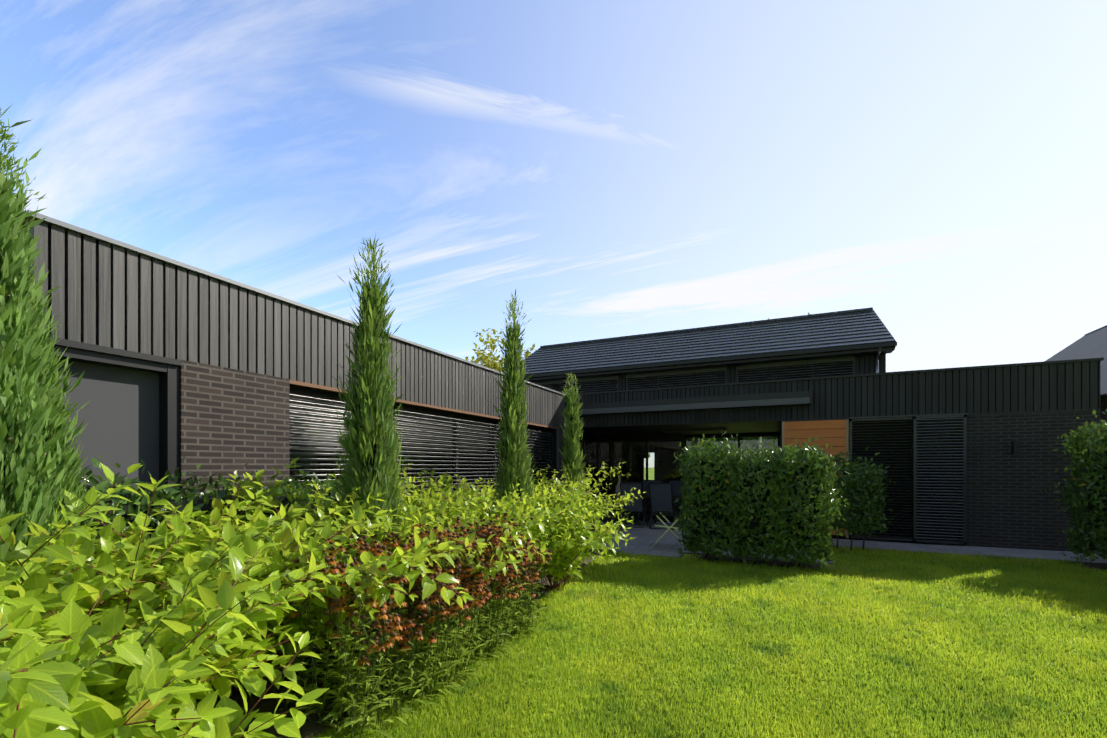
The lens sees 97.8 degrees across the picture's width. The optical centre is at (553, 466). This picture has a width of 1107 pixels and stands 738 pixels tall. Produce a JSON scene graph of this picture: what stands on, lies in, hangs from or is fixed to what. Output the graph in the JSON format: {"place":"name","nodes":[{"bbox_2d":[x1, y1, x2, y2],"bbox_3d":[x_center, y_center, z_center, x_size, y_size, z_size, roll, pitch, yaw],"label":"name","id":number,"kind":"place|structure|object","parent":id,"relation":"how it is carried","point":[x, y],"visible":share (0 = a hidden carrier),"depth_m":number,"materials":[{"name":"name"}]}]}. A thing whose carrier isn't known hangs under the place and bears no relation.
{"place":"outdoors","nodes":[
{"label":"outdoors","id":0,"kind":"place"},
{"bbox_2d":[52,358,158,497],"bbox_3d":[-3.859,0.296,4.159,0.015,2.330,0.790,0,0,25],"label":"garage door","id":1,"kind":"structure","parent":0,"point":[119,412],"depth_m":4.22,"materials":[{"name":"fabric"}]},
{"bbox_2d":[180,360,289,495],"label":"brick wall","id":2,"kind":"structure","parent":0,"point":[232,421],"depth_m":4.95,"materials":[{"name":"brown brick"}]},
{"bbox_2d":[48,227,625,509],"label":"wing wall","id":3,"kind":"structure","parent":0,"point":[344,452],"depth_m":7.72,"materials":[{"name":"black metal"}]},
{"bbox_2d":[17,219,564,501],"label":"wall cladding","id":4,"kind":"structure","parent":3,"relation":"attached to","point":[262,334],"depth_m":4.89,"materials":[{"name":"grey wood"}]},
{"bbox_2d":[22,210,565,395],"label":"roof coping","id":5,"kind":"structure","parent":3,"relation":"on","point":[81,231],"depth_m":4.72,"materials":[{"name":"grey metal"}]},
{"bbox_2d":[42,337,553,497],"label":"wing wall frames","id":6,"kind":"structure","parent":3,"relation":"attached to","point":[167,369],"depth_m":4.49,"materials":[{"name":"black metal"}]},
{"bbox_2d":[290,394,552,501],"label":"window blinds","id":7,"kind":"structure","parent":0,"point":[329,422],"depth_m":7.79,"materials":[{"name":"black metal"}]},
{"bbox_2d":[290,380,557,428],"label":"wing soffit wall","id":8,"kind":"structure","parent":0,"point":[320,387],"depth_m":7.66,"materials":[{"name":"wood"}]},
{"bbox_2d":[328,233,589,630],"bbox_3d":[-0.647,-0.459,6.714,0.755,4.020,5.550,0,0,25],"label":"cypress","id":9,"kind":"object","parent":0,"point":[356,445],"depth_m":4.46,"materials":[{"name":"green plant"}]},
{"bbox_2d":[0,0,1106,467],"label":"sky","id":10,"kind":"structure","parent":0,"point":[619,167],"materials":[{"name":"blue"}]},
{"bbox_2d":[576,436,680,516],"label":"window","id":11,"kind":"structure","parent":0,"point":[591,453],"depth_m":15.70,"materials":[{"name":"glass"}]},
{"bbox_2d":[583,511,692,529],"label":"patio floor","id":12,"kind":"structure","parent":0,"point":[615,519],"depth_m":13.88,"materials":[{"name":"stone"}]},
{"bbox_2d":[597,480,620,522],"bbox_3d":[1.554,0.978,13.278,0.731,1.165,0.630,0,0,5],"label":"terrace chair","id":13,"kind":"object","parent":12,"relation":"on","point":[615,499],"visible":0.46,"depth_m":13.00,"materials":[{"name":"black"}]},
{"bbox_2d":[620,482,648,527],"bbox_3d":[2.061,0.978,12.349,0.630,1.165,0.731,0,0,22],"label":"terrace chair","id":14,"kind":"object","parent":12,"relation":"on","point":[639,502],"visible":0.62,"depth_m":12.10,"materials":[{"name":"black fabric"}]},
{"bbox_2d":[637,480,661,520],"bbox_3d":[2.767,0.978,13.894,0.630,1.165,0.731,0,0,22],"label":"terrace chair","id":15,"kind":"object","parent":12,"relation":"on","point":[645,483],"visible":0.23,"depth_m":14.16,"materials":[{"name":"black fabric"}]},
{"bbox_2d":[622,495,684,523],"bbox_3d":[2.886,1.164,12.904,2.000,0.726,0.950,0,0,25],"label":"terrace dining table","id":16,"kind":"object","parent":12,"relation":"on","point":[646,497],"visible":0.06,"depth_m":12.85,"materials":[{"name":"black"}]},
{"bbox_2d":[649,483,679,529],"bbox_3d":[2.747,0.978,12.000,0.651,1.165,0.753,0,0,25],"label":"terrace chair","id":17,"kind":"object","parent":12,"relation":"on","point":[661,498],"visible":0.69,"depth_m":11.77,"materials":[{"name":"black fabric"}]},
{"bbox_2d":[565,428,779,513],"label":"terrace glass frames","id":18,"kind":"structure","parent":12,"relation":"on","point":[612,440],"depth_m":15.59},
{"bbox_2d":[663,480,688,521],"bbox_3d":[3.455,0.978,13.543,0.646,1.165,0.748,0,0,25],"label":"terrace chair","id":19,"kind":"object","parent":12,"relation":"on","point":[676,484],"visible":0.21,"depth_m":13.79,"materials":[{"name":"black fabric"}]},
{"bbox_2d":[626,441,653,481],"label":"interior wall","id":20,"kind":"structure","parent":0,"point":[632,459],"depth_m":19.53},
{"bbox_2d":[636,441,661,464],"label":"interior pendant lamps","id":21,"kind":"object","parent":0,"point":[644,456],"depth_m":16.83,"materials":[{"name":"black metal"}]},
{"bbox_2d":[580,419,781,436],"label":"terrace ceiling","id":22,"kind":"structure","parent":0,"point":[759,426],"depth_m":12.93,"materials":[{"name":"brown wood"}]},
{"bbox_2d":[663,427,725,432],"bbox_3d":[3.743,-0.972,12.850,1.600,0.086,0.120,0,0,25],"label":"terrace ceiling heater","id":23,"kind":"object","parent":22,"relation":"attached to","point":[696,429],"depth_m":12.80,"materials":[{"name":"black metal"}]},
{"bbox_2d":[547,362,852,392],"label":"window blinds","id":24,"kind":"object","parent":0,"point":[715,377],"depth_m":13.66,"materials":[{"name":"black metal"}]},
{"bbox_2d":[307,468,1106,737],"bbox_3d":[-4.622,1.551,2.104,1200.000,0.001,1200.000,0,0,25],"label":"lawn","id":25,"kind":"structure","parent":0,"point":[830,567],"depth_m":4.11,"materials":[{"name":"green plant"}]},
{"bbox_2d":[159,525,626,737],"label":"border soil","id":26,"kind":"structure","parent":25,"relation":"on","point":[265,705],"depth_m":3.16,"materials":[{"name":"brown soil"}]},
{"bbox_2d":[0,106,115,597],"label":"thuja conifer","id":27,"kind":"object","parent":26,"relation":"on","point":[31,391],"depth_m":2.66,"materials":[{"name":"green plant"}]},
{"bbox_2d":[0,294,64,504],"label":"thuja cones","id":28,"kind":"object","parent":27,"relation":"attached to","point":[10,439],"visible":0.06,"depth_m":2.64,"materials":[{"name":"beige"}]},
{"bbox_2d":[0,458,644,737],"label":"dogwood shrub","id":29,"kind":"object","parent":26,"relation":"on","point":[52,688],"depth_m":2.20,"materials":[{"name":"green plant"}]},
{"bbox_2d":[263,519,550,737],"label":"hedge","id":30,"kind":"object","parent":26,"relation":"on","point":[354,667],"depth_m":3.16,"materials":[{"name":"green plant"}]},
{"bbox_2d":[286,512,553,660],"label":"helenium seedheads","id":31,"kind":"object","parent":30,"relation":"attached to","point":[389,603],"visible":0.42,"depth_m":3.30,"materials":[{"name":"brown plant"}]},
{"bbox_2d":[289,515,551,665],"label":"flower helenium petals","id":32,"kind":"object","parent":31,"relation":"hanging from","point":[420,607],"visible":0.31,"depth_m":3.33,"materials":[{"name":"red plant"}]},
{"bbox_2d":[465,328,535,371],"bbox_3d":[-3.229,-3.607,28.987,8.329,10.325,8.114,0,0,25],"label":"tree","id":33,"kind":"object","parent":25,"relation":"on","point":[486,360],"depth_m":29.93,"materials":[{"name":"green plant"}]},
{"bbox_2d":[600,527,832,564],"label":"patio paving","id":34,"kind":"structure","parent":25,"relation":"on","point":[645,539],"depth_m":9.45,"materials":[{"name":"stone"}]},
{"bbox_2d":[649,505,691,548],"bbox_3d":[2.304,0.987,9.107,0.902,1.099,0.625,0,0,19],"label":"folding table","id":35,"kind":"object","parent":34,"relation":"on","point":[669,525],"visible":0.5,"depth_m":8.94,"materials":[{"name":"silver metal"}]},
{"bbox_2d":[698,554,821,569],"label":"soil bed","id":36,"kind":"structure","parent":25,"relation":"on","point":[761,561],"depth_m":7.81,"materials":[{"name":"brown soil"}]},
{"bbox_2d":[68,409,1106,568],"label":"laurel hedge","id":37,"kind":"object","parent":36,"relation":"on","point":[848,482],"depth_m":7.33,"materials":[{"name":"green plant"}]},
{"bbox_2d":[1068,561,1106,570],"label":"soil bed","id":38,"kind":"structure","parent":25,"relation":"on","point":[1101,566],"depth_m":7.50,"materials":[{"name":"brown soil"}]},
{"bbox_2d":[540,355,874,392],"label":"wall","id":39,"kind":"structure","parent":0,"point":[597,385],"depth_m":13.65,"materials":[{"name":"black wood"}]},
{"bbox_2d":[521,307,895,374],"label":"gable roof tiles","id":40,"kind":"structure","parent":39,"relation":"on","point":[862,326],"depth_m":14.51,"materials":[{"name":"black tile"}]},
{"bbox_2d":[524,342,896,378],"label":"rain gutter","id":41,"kind":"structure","parent":40,"relation":"attached to","point":[826,350],"depth_m":12.98,"materials":[{"name":"black metal"}]},
{"bbox_2d":[686,437,777,458],"bbox_3d":[5.474,0.286,14.937,2.660,2.350,0.010,0,0,25],"label":"terrace glass screen","id":42,"kind":"object","parent":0,"point":[737,440],"depth_m":14.77,"materials":[{"name":"clear glass"}]},
{"bbox_2d":[700,313,809,460],"bbox_3d":[14.138,-4.204,31.674,13.266,11.510,7.248,0,0,25],"label":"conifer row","id":43,"kind":"object","parent":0,"point":[713,441],"depth_m":29.79,"materials":[{"name":"green plant"}]},
{"bbox_2d":[782,419,848,537],"bbox_3d":[5.611,0.256,10.382,1.260,2.490,0.060,0,0,25],"label":"wood panel","id":44,"kind":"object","parent":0,"point":[828,431],"depth_m":10.30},
{"bbox_2d":[580,363,1099,551],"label":"wing wall","id":45,"kind":"structure","parent":0,"point":[1009,501],"depth_m":9.12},
{"bbox_2d":[565,361,1099,447],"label":"wall cladding","id":46,"kind":"structure","parent":45,"relation":"on","point":[1059,386],"depth_m":9.72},
{"bbox_2d":[577,390,811,415],"bbox_3d":[3.080,-1.464,11.388,5.300,0.280,0.289,0,0,25],"label":"awning cassette","id":47,"kind":"object","parent":46,"relation":"attached to","point":[740,401],"visible":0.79,"depth_m":11.10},
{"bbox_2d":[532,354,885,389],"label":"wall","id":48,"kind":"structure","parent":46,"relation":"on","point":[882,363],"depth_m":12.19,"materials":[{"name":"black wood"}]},
{"bbox_2d":[525,347,894,392],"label":"roof eaves","id":49,"kind":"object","parent":48,"relation":"in","point":[818,358],"depth_m":13.42,"materials":[{"name":"black metal"}]},
{"bbox_2d":[875,347,882,372],"bbox_3d":[7.945,-2.373,11.791,0.095,1.047,0.548,0,0,25],"label":"downspout","id":50,"kind":"object","parent":48,"relation":"attached to","point":[877,361],"visible":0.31,"depth_m":11.96,"materials":[{"name":"grey metal"}]},
{"bbox_2d":[568,357,1103,421],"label":"roof edge trim","id":51,"kind":"structure","parent":46,"relation":"on","point":[927,370],"depth_m":9.81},
{"bbox_2d":[848,413,967,544],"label":"louvre shutters","id":52,"kind":"object","parent":45,"relation":"attached to","point":[947,417],"depth_m":9.48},
{"bbox_2d":[1012,441,1017,453],"bbox_3d":[8.570,-0.349,8.967,0.060,0.240,0.086,0,0,25],"label":"wall lamp","id":53,"kind":"object","parent":45,"relation":"attached to","point":[1014,447],"visible":1,"depth_m":8.93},
{"bbox_2d":[831,539,1106,562],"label":"path paving","id":54,"kind":"structure","parent":0,"point":[995,551],"depth_m":8.79,"materials":[{"name":"grey concrete"}]},
{"bbox_2d":[1100,395,1106,439],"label":"wall","id":55,"kind":"structure","parent":0,"point":[1103,403],"depth_m":10.09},
{"bbox_2d":[1046,325,1106,395],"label":"roof tiles","id":56,"kind":"structure","parent":55,"relation":"on","point":[1092,344],"depth_m":15.03,"materials":[{"name":"grey tile"}]},
{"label":"interior floor","id":57,"kind":"structure","parent":0,"visible":0},
{"bbox_2d":[654,439,699,510],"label":"interior brick pier wall","id":58,"kind":"structure","parent":57,"relation":"on","point":[665,458],"depth_m":16.76,"materials":[{"name":"brick"}]}
]}

